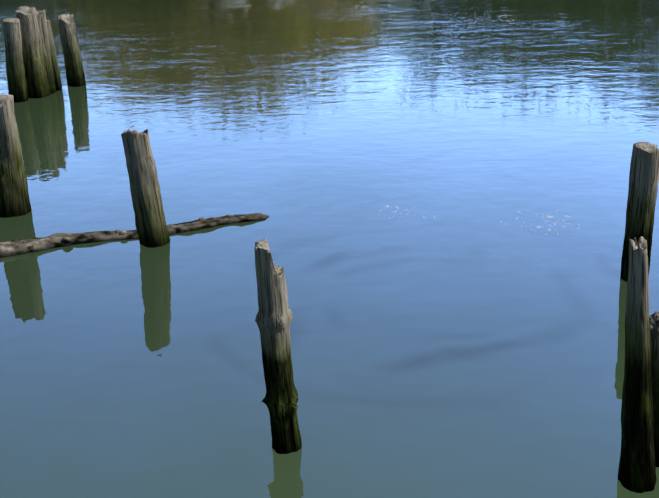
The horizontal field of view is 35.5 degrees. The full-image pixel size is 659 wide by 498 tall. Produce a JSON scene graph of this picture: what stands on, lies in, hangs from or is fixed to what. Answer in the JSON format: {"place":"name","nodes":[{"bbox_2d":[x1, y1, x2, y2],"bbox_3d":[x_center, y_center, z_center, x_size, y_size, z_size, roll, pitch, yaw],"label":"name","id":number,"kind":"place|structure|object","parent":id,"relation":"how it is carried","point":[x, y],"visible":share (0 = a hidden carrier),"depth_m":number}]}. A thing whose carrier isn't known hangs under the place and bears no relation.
{"place":"outdoors","nodes":[
{"label":"outdoors","id":0,"kind":"place"},
{"bbox_2d":[0,0,658,497],"bbox_3d":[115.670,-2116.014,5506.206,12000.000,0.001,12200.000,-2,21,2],"label":"water","id":1,"kind":"structure","parent":0,"point":[436,190],"depth_m":11.19},
{"bbox_2d":[2,18,28,102],"bbox_3d":[-5.742,-3.106,18.876,0.371,2.182,0.360,1,21,1],"label":"pile","id":2,"kind":"object","parent":1,"relation":"on","point":[16,80],"visible":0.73,"depth_m":18.62},
{"bbox_2d":[0,94,31,217],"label":"pile","id":3,"kind":"object","parent":1,"relation":"on","point":[14,198],"visible":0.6,"depth_m":12.54},
{"bbox_2d":[15,6,49,97],"bbox_3d":[-5.495,-3.318,19.183,0.442,2.339,0.500,-3,21,2],"label":"pile","id":4,"kind":"object","parent":1,"relation":"on","point":[35,69],"visible":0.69,"depth_m":18.93},
{"bbox_2d":[36,10,55,93],"bbox_3d":[-5.343,-3.357,19.402,0.279,2.243,0.301,-2,21,2],"label":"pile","id":5,"kind":"object","parent":1,"relation":"on","point":[42,22],"visible":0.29,"depth_m":19.19},
{"bbox_2d":[46,20,61,90],"bbox_3d":[-5.241,-3.344,19.649,0.191,2.034,0.175,-3,21,3],"label":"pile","id":6,"kind":"object","parent":1,"relation":"in","point":[58,82],"visible":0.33,"depth_m":19.50},
{"bbox_2d":[58,14,85,86],"bbox_3d":[-4.956,-3.515,20.033,0.398,2.056,0.377,-4,21,3],"label":"pile","id":7,"kind":"object","parent":1,"relation":"on","point":[75,75],"visible":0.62,"depth_m":19.80},
{"bbox_2d":[0,213,269,257],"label":"floating log","id":8,"kind":"object","parent":1,"relation":"on","point":[20,246],"visible":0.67,"depth_m":11.80},
{"bbox_2d":[121,129,169,247],"bbox_3d":[-2.014,-0.375,11.564,0.362,2.038,0.390,-5,21,3],"label":"pile","id":9,"kind":"object","parent":1,"relation":"on","point":[151,226],"visible":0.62,"depth_m":11.32},
{"bbox_2d":[254,239,301,453],"bbox_3d":[-0.357,1.031,7.373,0.284,2.289,0.257,-3,21,2],"label":"pile","id":10,"kind":"object","parent":1,"relation":"on","point":[273,319],"visible":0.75,"depth_m":7.18},
{"bbox_2d":[617,237,656,492],"bbox_3d":[2.027,1.080,6.765,0.258,2.448,0.284,-5,21,3],"label":"pile","id":11,"kind":"object","parent":1,"relation":"on","point":[637,469],"visible":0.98,"depth_m":6.62},
{"bbox_2d":[620,142,658,281],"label":"pile","id":12,"kind":"object","parent":1,"relation":"on","point":[643,186],"visible":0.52,"depth_m":9.80},
{"bbox_2d":[649,311,658,466],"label":"pile","id":13,"kind":"object","parent":1,"relation":"on","point":[654,333],"visible":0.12,"depth_m":6.85}
]}

